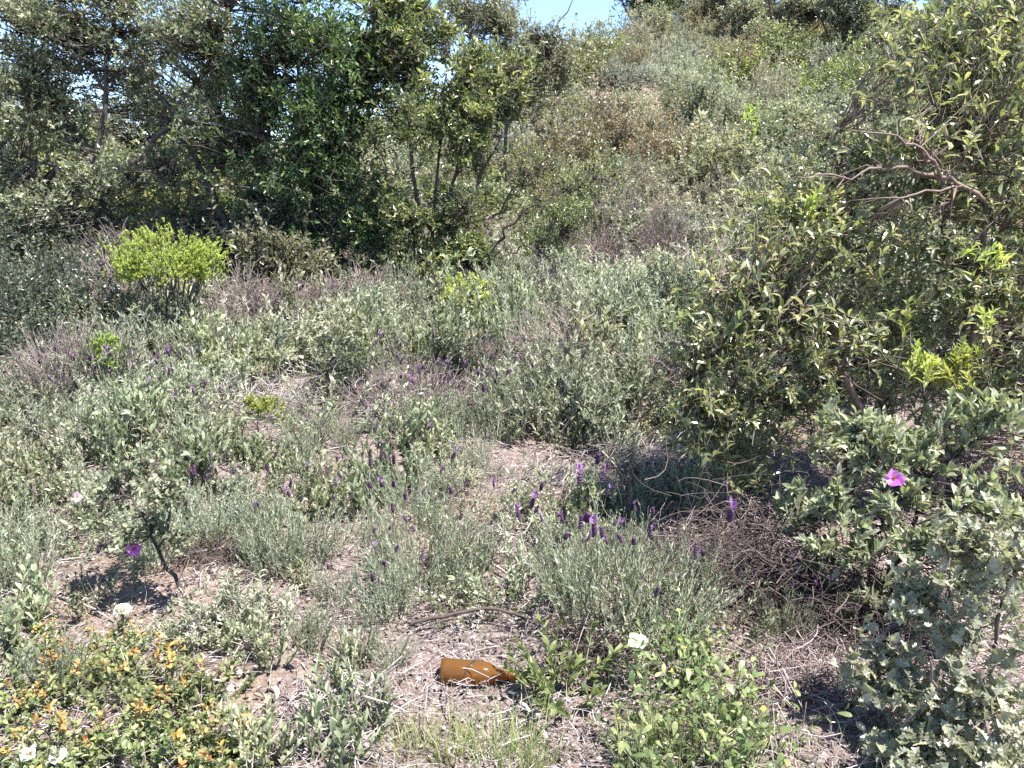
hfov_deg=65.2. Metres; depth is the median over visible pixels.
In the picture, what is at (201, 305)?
curry bush
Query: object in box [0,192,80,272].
dark scrub
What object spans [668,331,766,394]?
felted shrub
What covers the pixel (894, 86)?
rockrose shrub
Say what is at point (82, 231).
dark scrub
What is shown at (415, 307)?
curry bush
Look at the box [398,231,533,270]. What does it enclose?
curry bush
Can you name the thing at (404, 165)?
heath shrub
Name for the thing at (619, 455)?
lavender
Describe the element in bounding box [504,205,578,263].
green scrub
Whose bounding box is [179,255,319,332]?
dry bush
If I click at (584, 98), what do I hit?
heath shrub
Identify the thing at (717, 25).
rockrose shrub
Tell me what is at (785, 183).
rockrose shrub
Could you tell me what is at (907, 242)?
rockrose shrub
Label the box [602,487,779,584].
twig heap
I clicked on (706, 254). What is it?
leafy shrub
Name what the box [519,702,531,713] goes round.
wood chip
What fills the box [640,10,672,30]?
rockrose shrub
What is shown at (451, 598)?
fallen twig
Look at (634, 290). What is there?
leafy shrub
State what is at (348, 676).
fallen stick
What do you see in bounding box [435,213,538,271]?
heath shrub
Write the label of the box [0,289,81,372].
dark scrub
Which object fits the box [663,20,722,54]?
heath shrub
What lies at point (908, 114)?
rockrose shrub
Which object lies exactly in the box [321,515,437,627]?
lavender
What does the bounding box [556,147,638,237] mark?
rockrose shrub
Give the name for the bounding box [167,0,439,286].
strawberry tree
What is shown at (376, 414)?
twig heap
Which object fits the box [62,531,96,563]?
rockrose seedling
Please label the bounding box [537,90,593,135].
green scrub
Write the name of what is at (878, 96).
rockrose shrub
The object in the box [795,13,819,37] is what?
oak scrub
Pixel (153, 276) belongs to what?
felted shrub
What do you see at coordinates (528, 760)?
grass tuft
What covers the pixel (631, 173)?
oak scrub
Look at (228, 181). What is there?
oak scrub
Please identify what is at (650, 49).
heath shrub
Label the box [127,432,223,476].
rockrose
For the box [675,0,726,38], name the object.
oak scrub
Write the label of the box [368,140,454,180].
heath shrub
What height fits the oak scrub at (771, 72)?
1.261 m
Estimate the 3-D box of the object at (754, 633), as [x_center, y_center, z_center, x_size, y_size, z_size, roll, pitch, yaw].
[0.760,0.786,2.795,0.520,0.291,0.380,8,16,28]
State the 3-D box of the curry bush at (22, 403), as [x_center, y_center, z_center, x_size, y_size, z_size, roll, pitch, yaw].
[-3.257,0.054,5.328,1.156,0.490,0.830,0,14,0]
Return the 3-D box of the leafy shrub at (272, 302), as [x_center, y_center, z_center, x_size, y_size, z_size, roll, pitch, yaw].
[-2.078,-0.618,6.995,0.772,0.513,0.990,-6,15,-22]
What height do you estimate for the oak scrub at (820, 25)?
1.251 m
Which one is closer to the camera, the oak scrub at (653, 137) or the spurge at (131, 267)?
the spurge at (131, 267)
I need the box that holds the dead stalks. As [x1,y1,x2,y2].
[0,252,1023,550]
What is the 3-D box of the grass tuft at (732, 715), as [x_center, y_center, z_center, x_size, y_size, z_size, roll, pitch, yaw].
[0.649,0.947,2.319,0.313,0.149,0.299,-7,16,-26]
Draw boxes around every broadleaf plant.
[502,612,640,718]
[605,677,767,767]
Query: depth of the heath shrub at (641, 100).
16.77 m
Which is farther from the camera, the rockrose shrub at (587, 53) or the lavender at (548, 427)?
the rockrose shrub at (587, 53)
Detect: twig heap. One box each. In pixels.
[146,525,279,583]
[197,358,377,434]
[254,645,445,757]
[306,369,462,430]
[447,502,555,567]
[475,445,628,491]
[524,617,650,690]
[555,416,794,485]
[598,443,941,659]
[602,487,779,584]
[636,435,836,560]
[684,587,938,743]
[705,524,1023,684]
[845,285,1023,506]
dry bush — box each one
[0,316,137,423]
[0,342,29,399]
[46,239,204,311]
[65,219,175,284]
[109,285,180,318]
[117,217,225,266]
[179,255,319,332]
[204,266,325,344]
[217,237,230,278]
[260,272,351,310]
[303,260,422,304]
[329,357,425,417]
[359,349,503,421]
[403,256,473,297]
[448,320,515,375]
[454,366,505,415]
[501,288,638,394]
[504,247,579,303]
[548,206,661,275]
[579,183,666,234]
[633,199,689,260]
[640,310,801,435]
[684,260,822,315]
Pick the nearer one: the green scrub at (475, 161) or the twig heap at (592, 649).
the twig heap at (592, 649)
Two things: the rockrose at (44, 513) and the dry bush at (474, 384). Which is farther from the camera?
the dry bush at (474, 384)
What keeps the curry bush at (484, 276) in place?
on the ground at (262, 676)
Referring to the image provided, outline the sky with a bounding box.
[0,0,946,144]
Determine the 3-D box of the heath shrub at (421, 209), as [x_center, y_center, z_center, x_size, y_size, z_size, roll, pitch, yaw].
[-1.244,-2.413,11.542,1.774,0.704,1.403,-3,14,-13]
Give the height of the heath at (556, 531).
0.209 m
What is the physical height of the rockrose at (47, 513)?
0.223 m
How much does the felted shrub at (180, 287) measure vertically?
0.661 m
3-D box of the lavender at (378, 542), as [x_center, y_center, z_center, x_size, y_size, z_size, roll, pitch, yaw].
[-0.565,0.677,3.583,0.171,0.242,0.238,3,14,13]
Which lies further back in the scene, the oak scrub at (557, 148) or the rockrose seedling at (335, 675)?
the oak scrub at (557, 148)
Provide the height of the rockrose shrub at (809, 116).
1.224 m
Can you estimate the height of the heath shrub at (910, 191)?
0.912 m
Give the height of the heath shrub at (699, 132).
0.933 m
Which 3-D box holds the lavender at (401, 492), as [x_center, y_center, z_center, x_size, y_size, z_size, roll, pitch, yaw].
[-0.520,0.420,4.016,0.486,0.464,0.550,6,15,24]
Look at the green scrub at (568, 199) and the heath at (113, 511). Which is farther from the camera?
the green scrub at (568, 199)
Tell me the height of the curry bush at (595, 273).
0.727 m
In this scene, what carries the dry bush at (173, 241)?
on the ground at (262, 676)
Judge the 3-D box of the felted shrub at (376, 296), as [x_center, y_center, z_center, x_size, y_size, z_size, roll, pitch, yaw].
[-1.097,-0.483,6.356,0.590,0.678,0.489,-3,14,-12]
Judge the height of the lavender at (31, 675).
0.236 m
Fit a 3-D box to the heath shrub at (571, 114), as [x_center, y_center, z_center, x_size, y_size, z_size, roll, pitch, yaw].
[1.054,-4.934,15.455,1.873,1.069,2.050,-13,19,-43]
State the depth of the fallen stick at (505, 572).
3.37 m
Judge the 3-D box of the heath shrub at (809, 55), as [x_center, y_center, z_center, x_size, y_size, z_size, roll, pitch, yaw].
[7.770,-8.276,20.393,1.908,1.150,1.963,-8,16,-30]
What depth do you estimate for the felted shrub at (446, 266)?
7.36 m
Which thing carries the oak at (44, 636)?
on the ground at (262, 676)
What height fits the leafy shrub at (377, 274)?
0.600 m
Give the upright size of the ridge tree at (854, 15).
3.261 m
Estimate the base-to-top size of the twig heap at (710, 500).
0.579 m
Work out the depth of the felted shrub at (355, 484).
4.16 m
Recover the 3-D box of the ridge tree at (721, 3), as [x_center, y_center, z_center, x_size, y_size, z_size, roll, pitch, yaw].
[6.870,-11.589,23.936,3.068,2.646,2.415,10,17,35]
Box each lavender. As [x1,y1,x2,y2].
[0,344,102,435]
[0,481,57,557]
[0,513,61,595]
[17,622,95,697]
[20,225,114,266]
[52,368,119,446]
[61,315,167,380]
[73,350,172,415]
[104,498,204,573]
[105,345,208,412]
[134,474,197,514]
[147,376,230,454]
[168,305,269,374]
[171,451,266,545]
[223,462,317,582]
[225,481,292,544]
[233,517,279,561]
[254,456,365,566]
[258,387,349,449]
[272,591,343,656]
[274,421,328,473]
[298,544,364,604]
[316,408,370,452]
[318,248,363,287]
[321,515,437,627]
[322,601,384,669]
[337,445,494,606]
[344,495,398,541]
[352,616,424,673]
[355,422,452,518]
[359,329,434,389]
[359,505,406,561]
[367,352,469,435]
[386,246,434,299]
[403,464,515,580]
[405,481,453,529]
[409,358,491,446]
[443,550,496,605]
[447,353,543,440]
[447,422,497,469]
[460,241,514,276]
[471,456,506,480]
[473,325,549,386]
[476,276,547,355]
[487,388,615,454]
[496,354,571,436]
[498,453,736,643]
[512,542,548,575]
[526,292,581,338]
[528,483,623,608]
[561,507,624,558]
[575,502,711,596]
[586,449,663,524]
[592,500,742,656]
[592,510,653,569]
[598,435,643,470]
[606,512,645,556]
[627,454,691,500]
[651,441,715,513]
[652,257,745,318]
[652,523,735,608]
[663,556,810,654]
[750,553,832,645]
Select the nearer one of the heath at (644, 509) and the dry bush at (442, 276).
the heath at (644, 509)
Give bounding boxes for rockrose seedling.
[0,475,31,522]
[0,553,60,650]
[1,527,38,571]
[5,637,33,698]
[13,465,63,506]
[59,431,101,472]
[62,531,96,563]
[139,595,191,648]
[205,608,250,653]
[213,406,250,438]
[218,686,314,767]
[235,431,301,472]
[250,598,306,672]
[286,554,317,592]
[295,673,394,767]
[310,448,347,481]
[310,650,400,745]
[311,624,361,693]
[360,545,380,573]
[490,421,520,446]
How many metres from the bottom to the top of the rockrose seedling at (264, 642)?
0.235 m
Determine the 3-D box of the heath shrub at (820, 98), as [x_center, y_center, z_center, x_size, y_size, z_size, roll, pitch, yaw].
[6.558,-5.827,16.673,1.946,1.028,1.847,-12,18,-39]
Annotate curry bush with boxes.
[0,299,214,417]
[0,358,76,424]
[2,318,172,401]
[60,303,188,374]
[68,356,221,435]
[70,285,254,371]
[110,340,248,418]
[137,339,207,383]
[139,294,238,368]
[155,260,233,303]
[182,303,302,357]
[198,278,273,333]
[205,279,396,388]
[274,291,399,368]
[333,254,427,327]
[336,280,436,352]
[377,270,450,341]
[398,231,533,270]
[402,267,461,319]
[439,257,555,322]
[458,328,694,438]
[464,320,615,399]
[468,356,577,428]
[470,258,599,341]
[474,320,567,374]
[484,253,559,320]
[495,249,663,357]
[501,241,599,281]
[545,235,662,305]
[545,265,737,352]
[546,332,646,408]
[567,297,708,414]
[623,248,734,312]
[646,230,765,285]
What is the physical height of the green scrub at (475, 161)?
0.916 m
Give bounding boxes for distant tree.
[1,33,104,157]
[72,38,205,164]
[141,36,290,182]
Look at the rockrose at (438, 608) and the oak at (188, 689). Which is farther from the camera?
the rockrose at (438, 608)
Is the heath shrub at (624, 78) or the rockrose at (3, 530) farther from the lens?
the heath shrub at (624, 78)
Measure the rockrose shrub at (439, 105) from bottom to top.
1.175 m
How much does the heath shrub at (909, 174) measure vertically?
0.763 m
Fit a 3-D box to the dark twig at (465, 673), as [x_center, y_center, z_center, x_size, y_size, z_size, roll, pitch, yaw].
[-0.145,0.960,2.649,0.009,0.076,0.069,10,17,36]
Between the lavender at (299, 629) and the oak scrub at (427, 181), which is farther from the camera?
the oak scrub at (427, 181)
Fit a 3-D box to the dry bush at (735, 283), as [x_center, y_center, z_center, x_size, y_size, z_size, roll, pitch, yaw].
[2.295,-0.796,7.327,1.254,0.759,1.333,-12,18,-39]
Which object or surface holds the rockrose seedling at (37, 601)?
on the ground at (262, 676)
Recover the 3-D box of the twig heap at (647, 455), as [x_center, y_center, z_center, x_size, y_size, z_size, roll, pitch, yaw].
[0.877,0.347,4.600,1.139,0.327,1.102,12,18,40]
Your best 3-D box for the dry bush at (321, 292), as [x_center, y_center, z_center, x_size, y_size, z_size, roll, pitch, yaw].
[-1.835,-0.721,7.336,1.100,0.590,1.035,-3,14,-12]
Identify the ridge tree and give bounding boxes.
[612,0,681,25]
[635,0,727,34]
[698,0,775,33]
[716,0,816,57]
[750,0,833,31]
[804,0,906,66]
[833,0,941,55]
[919,0,1023,46]
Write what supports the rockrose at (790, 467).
on the ground at (262, 676)
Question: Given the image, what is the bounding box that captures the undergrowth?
[59,21,927,272]
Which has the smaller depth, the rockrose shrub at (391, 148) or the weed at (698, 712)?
the weed at (698, 712)
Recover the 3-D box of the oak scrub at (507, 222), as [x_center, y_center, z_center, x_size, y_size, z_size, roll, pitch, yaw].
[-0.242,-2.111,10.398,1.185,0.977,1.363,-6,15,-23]
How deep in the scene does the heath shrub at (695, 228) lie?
10.46 m
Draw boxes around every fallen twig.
[93,756,124,766]
[240,650,262,660]
[253,688,289,700]
[282,597,303,621]
[423,592,481,605]
[441,685,472,728]
[448,746,463,767]
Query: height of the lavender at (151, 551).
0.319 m
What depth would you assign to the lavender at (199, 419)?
4.56 m
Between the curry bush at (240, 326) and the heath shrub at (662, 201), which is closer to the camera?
the curry bush at (240, 326)
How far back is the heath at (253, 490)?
3.83 m
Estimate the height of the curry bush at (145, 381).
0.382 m
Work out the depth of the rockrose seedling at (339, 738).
2.25 m
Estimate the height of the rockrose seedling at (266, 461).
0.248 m
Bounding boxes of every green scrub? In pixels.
[0,94,150,253]
[58,114,237,242]
[115,131,259,243]
[356,111,407,154]
[406,158,477,207]
[445,138,516,177]
[458,152,530,199]
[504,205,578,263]
[508,167,613,251]
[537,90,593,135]
[540,38,617,93]
[564,10,639,59]
[699,26,803,89]
[729,15,820,73]
[778,48,870,105]
[788,24,834,59]
[811,30,889,106]
[894,15,918,49]
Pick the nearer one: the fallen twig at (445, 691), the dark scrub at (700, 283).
the fallen twig at (445, 691)
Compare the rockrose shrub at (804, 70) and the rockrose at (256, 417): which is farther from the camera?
the rockrose shrub at (804, 70)
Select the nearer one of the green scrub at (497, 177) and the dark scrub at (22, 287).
the dark scrub at (22, 287)
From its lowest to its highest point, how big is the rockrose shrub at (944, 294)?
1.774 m
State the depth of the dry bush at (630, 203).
11.19 m
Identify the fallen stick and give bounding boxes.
[58,595,114,622]
[335,666,372,706]
[351,621,417,626]
[396,729,420,763]
[411,607,571,635]
[483,557,530,602]
[528,448,535,486]
[530,725,565,763]
[585,643,634,650]
[705,566,804,613]
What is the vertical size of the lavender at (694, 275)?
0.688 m
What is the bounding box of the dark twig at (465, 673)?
[461,660,474,688]
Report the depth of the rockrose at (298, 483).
4.26 m
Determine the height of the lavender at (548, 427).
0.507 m
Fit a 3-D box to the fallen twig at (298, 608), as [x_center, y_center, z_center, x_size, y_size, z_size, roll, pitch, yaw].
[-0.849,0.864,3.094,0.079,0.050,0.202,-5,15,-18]
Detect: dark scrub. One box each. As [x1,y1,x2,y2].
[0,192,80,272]
[0,236,107,341]
[0,238,51,295]
[0,250,52,327]
[0,253,68,354]
[0,259,22,279]
[0,279,49,309]
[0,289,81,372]
[1,211,138,306]
[1,235,143,351]
[9,202,119,239]
[22,242,69,296]
[34,244,212,353]
[51,237,129,303]
[88,193,222,278]
[115,261,229,355]
[162,216,244,286]
[198,188,342,291]
[288,326,390,410]
[306,249,370,299]
[358,240,423,286]
[400,307,518,406]
[538,296,627,355]
[629,249,705,329]
[637,359,724,430]
[645,325,691,373]
[646,233,853,389]
[653,259,720,317]
[677,210,806,298]
[736,222,1020,420]
[765,120,828,185]
[832,54,902,127]
[887,0,982,85]
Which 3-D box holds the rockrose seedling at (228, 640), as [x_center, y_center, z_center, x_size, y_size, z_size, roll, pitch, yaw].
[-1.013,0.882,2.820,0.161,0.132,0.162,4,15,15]
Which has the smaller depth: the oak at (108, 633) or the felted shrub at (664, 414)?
the oak at (108, 633)
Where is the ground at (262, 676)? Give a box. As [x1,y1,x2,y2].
[0,44,1023,767]
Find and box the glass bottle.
[439,658,515,685]
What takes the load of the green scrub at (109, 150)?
on the ground at (262, 676)
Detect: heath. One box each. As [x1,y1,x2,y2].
[0,397,89,469]
[2,504,82,559]
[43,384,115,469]
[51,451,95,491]
[63,469,146,526]
[84,498,174,566]
[110,391,186,443]
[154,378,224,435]
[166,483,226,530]
[167,560,296,653]
[209,462,264,515]
[212,475,295,533]
[421,458,462,504]
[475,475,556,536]
[529,510,570,561]
[530,538,593,577]
[550,508,599,543]
[563,464,619,515]
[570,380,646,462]
[570,469,614,501]
[616,497,685,541]
[704,367,757,437]
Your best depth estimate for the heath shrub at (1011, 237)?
9.32 m
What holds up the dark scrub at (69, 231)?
on the ground at (262, 676)
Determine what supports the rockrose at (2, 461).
on the ground at (262, 676)
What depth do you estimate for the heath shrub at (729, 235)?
9.53 m
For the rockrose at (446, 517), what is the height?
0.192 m
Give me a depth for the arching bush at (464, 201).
7.79 m
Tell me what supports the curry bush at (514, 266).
on the ground at (262, 676)
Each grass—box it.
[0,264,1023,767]
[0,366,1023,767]
[443,680,497,692]
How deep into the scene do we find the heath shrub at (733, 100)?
16.43 m
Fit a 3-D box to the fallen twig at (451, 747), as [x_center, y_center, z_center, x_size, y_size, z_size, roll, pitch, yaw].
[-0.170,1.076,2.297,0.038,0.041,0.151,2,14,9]
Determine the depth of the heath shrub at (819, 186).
10.97 m
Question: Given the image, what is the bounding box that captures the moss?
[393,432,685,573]
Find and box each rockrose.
[0,435,41,475]
[0,457,49,509]
[0,499,32,541]
[0,521,31,571]
[0,537,41,610]
[0,621,56,682]
[2,487,100,541]
[2,735,49,767]
[4,494,86,529]
[11,557,144,629]
[15,437,141,504]
[44,469,184,538]
[48,745,83,767]
[60,463,152,511]
[61,492,85,543]
[111,601,131,635]
[118,542,148,602]
[124,376,261,448]
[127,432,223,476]
[155,484,173,554]
[190,448,311,493]
[200,584,351,656]
[229,455,337,506]
[236,350,431,436]
[270,452,373,502]
[401,567,522,627]
[405,500,501,546]
[419,477,500,521]
[430,523,594,616]
[499,450,607,516]
[555,457,672,511]
[619,633,654,685]
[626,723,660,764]
[636,447,765,500]
[681,404,818,459]
[686,448,792,499]
[705,454,808,516]
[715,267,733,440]
[764,386,1023,643]
[764,415,818,441]
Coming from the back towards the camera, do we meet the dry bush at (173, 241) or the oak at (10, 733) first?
the dry bush at (173, 241)
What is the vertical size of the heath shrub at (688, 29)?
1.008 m
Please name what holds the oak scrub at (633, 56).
on the ground at (262, 676)
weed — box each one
[581,681,768,767]
[583,693,679,766]
[605,612,726,693]
[610,649,702,733]
[626,582,757,710]
[654,603,724,665]
[654,692,780,767]
[664,676,811,767]
[672,615,851,746]
[680,623,764,701]
[704,670,818,757]
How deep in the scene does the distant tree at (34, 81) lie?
14.50 m
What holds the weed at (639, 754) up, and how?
on the ground at (262, 676)
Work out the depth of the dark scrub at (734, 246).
8.24 m
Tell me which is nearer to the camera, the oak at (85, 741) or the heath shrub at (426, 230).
the oak at (85, 741)
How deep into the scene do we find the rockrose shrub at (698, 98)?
15.32 m
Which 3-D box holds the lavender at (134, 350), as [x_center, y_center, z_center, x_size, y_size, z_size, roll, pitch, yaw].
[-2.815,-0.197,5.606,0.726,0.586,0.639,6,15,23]
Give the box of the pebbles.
[0,375,1021,767]
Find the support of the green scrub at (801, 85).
on the ground at (262, 676)
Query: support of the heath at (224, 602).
on the ground at (262, 676)
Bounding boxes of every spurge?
[86,330,125,371]
[97,218,234,341]
[242,390,285,431]
[437,271,496,318]
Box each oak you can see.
[0,0,267,273]
[0,617,81,671]
[0,637,145,733]
[0,668,95,742]
[0,722,100,767]
[11,694,172,767]
[62,628,200,721]
[65,681,242,767]
[70,618,158,676]
[74,441,198,604]
[123,641,255,737]
[124,61,317,274]
[145,713,282,767]
[166,698,263,767]
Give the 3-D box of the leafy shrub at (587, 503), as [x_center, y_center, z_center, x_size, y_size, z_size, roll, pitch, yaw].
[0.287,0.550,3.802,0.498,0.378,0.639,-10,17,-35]
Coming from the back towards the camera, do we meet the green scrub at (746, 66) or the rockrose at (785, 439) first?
the green scrub at (746, 66)
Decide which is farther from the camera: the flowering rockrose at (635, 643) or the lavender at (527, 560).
the lavender at (527, 560)
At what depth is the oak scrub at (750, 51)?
19.51 m
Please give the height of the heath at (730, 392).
0.480 m
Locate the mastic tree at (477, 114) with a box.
[352,0,538,286]
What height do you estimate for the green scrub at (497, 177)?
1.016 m
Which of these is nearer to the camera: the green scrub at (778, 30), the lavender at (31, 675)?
the lavender at (31, 675)
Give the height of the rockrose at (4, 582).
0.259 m
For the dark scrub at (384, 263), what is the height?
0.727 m
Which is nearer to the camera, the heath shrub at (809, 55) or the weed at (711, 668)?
the weed at (711, 668)
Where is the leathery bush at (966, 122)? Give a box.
[652,0,1023,510]
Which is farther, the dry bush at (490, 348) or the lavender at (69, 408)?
the dry bush at (490, 348)
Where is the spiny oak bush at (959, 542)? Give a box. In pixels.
[828,491,1023,767]
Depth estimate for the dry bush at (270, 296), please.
6.62 m
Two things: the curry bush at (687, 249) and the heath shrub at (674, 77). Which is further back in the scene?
the heath shrub at (674, 77)
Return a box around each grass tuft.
[363,696,452,765]
[412,687,505,767]
[432,682,578,767]
[479,715,580,767]
[590,694,702,767]
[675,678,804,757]
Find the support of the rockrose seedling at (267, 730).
on the ground at (262, 676)
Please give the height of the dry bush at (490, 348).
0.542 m
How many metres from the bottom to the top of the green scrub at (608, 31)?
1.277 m
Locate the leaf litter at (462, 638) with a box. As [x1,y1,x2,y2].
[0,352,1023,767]
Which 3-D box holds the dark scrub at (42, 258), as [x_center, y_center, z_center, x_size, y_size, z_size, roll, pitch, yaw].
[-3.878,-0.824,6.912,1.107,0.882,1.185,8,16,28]
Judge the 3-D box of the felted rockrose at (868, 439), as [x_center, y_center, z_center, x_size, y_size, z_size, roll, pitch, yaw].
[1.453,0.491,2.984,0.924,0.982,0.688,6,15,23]
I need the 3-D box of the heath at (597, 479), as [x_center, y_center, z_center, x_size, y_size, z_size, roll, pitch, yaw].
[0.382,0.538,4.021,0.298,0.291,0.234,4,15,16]
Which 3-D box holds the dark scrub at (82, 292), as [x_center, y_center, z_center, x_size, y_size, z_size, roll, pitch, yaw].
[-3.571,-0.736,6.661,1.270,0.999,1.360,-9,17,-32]
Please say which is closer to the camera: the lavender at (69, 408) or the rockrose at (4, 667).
the rockrose at (4, 667)
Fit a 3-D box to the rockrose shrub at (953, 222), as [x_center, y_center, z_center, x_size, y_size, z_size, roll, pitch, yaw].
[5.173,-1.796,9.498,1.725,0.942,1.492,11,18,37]
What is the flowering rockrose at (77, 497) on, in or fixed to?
on the ground at (262, 676)
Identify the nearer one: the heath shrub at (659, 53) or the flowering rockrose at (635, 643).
the flowering rockrose at (635, 643)
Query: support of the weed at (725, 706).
on the ground at (262, 676)
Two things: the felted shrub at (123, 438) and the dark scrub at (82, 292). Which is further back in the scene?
the dark scrub at (82, 292)
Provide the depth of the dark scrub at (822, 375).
5.42 m
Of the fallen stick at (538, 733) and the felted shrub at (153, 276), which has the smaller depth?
the fallen stick at (538, 733)
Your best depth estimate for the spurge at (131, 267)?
6.06 m
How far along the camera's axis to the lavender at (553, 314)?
6.54 m
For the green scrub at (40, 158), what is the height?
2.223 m
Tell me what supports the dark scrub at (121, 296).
on the ground at (262, 676)
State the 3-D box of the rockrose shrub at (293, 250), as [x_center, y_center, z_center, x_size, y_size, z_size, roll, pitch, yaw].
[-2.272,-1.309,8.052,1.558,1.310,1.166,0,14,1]
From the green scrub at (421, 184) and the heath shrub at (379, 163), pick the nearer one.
the green scrub at (421, 184)
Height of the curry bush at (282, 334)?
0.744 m
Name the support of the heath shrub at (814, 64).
on the ground at (262, 676)
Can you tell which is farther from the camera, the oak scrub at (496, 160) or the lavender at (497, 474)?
the oak scrub at (496, 160)
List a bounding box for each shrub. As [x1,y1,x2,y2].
[0,82,112,222]
[0,108,176,233]
[0,395,6,428]
[0,416,26,467]
[0,427,60,489]
[0,450,59,528]
[11,307,45,358]
[21,240,74,276]
[43,278,110,334]
[75,377,185,467]
[88,230,167,285]
[97,247,173,300]
[107,277,220,331]
[126,173,233,203]
[141,417,252,509]
[172,302,269,388]
[176,245,239,296]
[201,187,353,304]
[210,410,271,466]
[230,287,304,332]
[233,317,291,387]
[246,166,325,209]
[260,275,310,303]
[262,258,333,342]
[280,441,368,528]
[281,308,378,376]
[301,149,423,252]
[305,270,347,305]
[341,259,400,294]
[342,407,437,519]
[343,148,425,203]
[344,280,406,359]
[359,139,418,174]
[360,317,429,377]
[361,154,450,189]
[364,137,419,159]
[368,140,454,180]
[373,131,457,175]
[379,394,466,464]
[383,96,436,135]
[392,192,456,239]
[394,318,425,357]
[401,206,482,247]
[404,294,483,382]
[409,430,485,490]
[414,302,478,364]
[418,246,475,317]
[419,93,456,120]
[420,83,451,110]
[424,291,477,343]
[425,150,544,233]
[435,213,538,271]
[442,110,514,148]
[449,275,521,348]
[453,251,507,285]
[460,278,512,330]
[468,121,545,152]
[488,115,567,169]
[497,271,546,338]
[499,459,651,547]
[501,208,567,251]
[508,256,556,286]
[509,83,571,129]
[509,155,608,217]
[527,100,610,148]
[532,300,648,372]
[549,80,619,113]
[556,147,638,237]
[557,11,618,78]
[559,163,654,213]
[563,193,671,258]
[583,142,645,179]
[591,52,656,89]
[596,83,667,112]
[602,7,679,56]
[602,333,668,437]
[607,272,655,321]
[608,32,657,62]
[611,158,703,213]
[614,0,682,33]
[614,92,674,134]
[616,148,688,186]
[618,329,659,350]
[619,0,681,46]
[631,56,677,82]
[632,198,733,251]
[635,179,722,227]
[637,107,778,201]
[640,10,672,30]
[640,109,737,156]
[641,51,745,97]
[648,32,709,68]
[648,72,725,115]
[655,40,728,77]
[655,383,716,451]
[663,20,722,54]
[663,441,743,535]
[665,11,699,37]
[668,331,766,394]
[669,50,730,136]
[674,14,729,46]
[676,60,730,89]
[678,122,751,163]
[680,158,758,216]
[681,136,764,184]
[681,297,705,329]
[681,416,770,493]
[692,34,742,58]
[692,188,769,240]
[693,241,734,277]
[694,11,753,45]
[696,71,774,121]
[697,212,806,278]
[709,239,754,261]
[711,100,823,163]
[722,47,822,108]
[723,94,786,143]
[723,147,843,210]
[723,153,842,219]
[731,36,768,56]
[731,193,794,250]
[748,136,815,178]
[756,88,833,124]
[764,85,881,144]
[767,0,841,48]
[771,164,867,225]
[775,61,824,92]
[777,79,857,121]
[781,32,842,68]
[788,39,878,84]
[793,112,844,166]
[795,208,889,252]
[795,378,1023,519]
[797,139,867,206]
[809,74,900,118]
[812,105,869,134]
[815,180,1017,341]
[818,204,888,279]
[824,45,889,93]
[831,96,920,177]
[833,155,895,198]
[841,114,904,145]
[853,171,1023,392]
[855,33,913,82]
[857,176,921,216]
[863,57,937,122]
[868,162,961,196]
[870,166,947,202]
[884,67,913,100]
[893,90,972,156]
[903,6,918,46]
[903,198,1013,249]
[948,148,990,175]
[951,221,1020,254]
[962,117,1023,200]
[987,24,1023,61]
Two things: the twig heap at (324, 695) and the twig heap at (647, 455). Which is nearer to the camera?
the twig heap at (324, 695)
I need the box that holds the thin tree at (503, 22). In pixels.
[433,0,593,183]
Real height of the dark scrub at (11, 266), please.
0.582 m
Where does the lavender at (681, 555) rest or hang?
on the ground at (262, 676)
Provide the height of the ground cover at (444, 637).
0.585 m
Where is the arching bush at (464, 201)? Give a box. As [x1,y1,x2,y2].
[445,134,625,280]
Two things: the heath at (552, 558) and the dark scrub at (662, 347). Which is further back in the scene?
the dark scrub at (662, 347)
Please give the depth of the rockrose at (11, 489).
4.08 m
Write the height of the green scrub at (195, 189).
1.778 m
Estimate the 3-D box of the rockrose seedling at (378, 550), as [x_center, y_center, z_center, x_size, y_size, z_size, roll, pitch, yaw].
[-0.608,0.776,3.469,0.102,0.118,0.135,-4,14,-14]
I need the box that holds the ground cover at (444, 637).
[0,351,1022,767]
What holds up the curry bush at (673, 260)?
on the ground at (262, 676)
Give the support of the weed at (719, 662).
on the ground at (262, 676)
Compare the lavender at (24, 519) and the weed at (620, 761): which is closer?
the weed at (620, 761)
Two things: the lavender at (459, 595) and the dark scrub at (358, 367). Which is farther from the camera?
the dark scrub at (358, 367)
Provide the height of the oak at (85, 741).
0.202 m
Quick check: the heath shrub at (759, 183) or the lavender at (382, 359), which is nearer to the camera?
the lavender at (382, 359)
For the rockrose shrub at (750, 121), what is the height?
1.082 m
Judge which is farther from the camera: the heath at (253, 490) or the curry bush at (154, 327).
the curry bush at (154, 327)
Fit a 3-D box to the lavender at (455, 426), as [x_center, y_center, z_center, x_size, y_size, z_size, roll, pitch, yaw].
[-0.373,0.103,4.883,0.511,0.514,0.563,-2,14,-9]
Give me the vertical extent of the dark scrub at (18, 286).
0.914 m
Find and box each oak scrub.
[192,165,273,198]
[396,158,470,193]
[399,166,449,207]
[430,168,508,219]
[444,144,528,186]
[447,183,541,245]
[489,75,645,189]
[500,136,581,226]
[507,119,595,176]
[571,71,697,161]
[604,34,650,69]
[607,97,716,175]
[610,158,658,197]
[672,0,736,41]
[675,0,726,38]
[708,20,771,72]
[731,47,794,98]
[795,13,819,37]
[803,16,841,44]
[928,140,978,176]
[931,159,1021,198]
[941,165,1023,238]

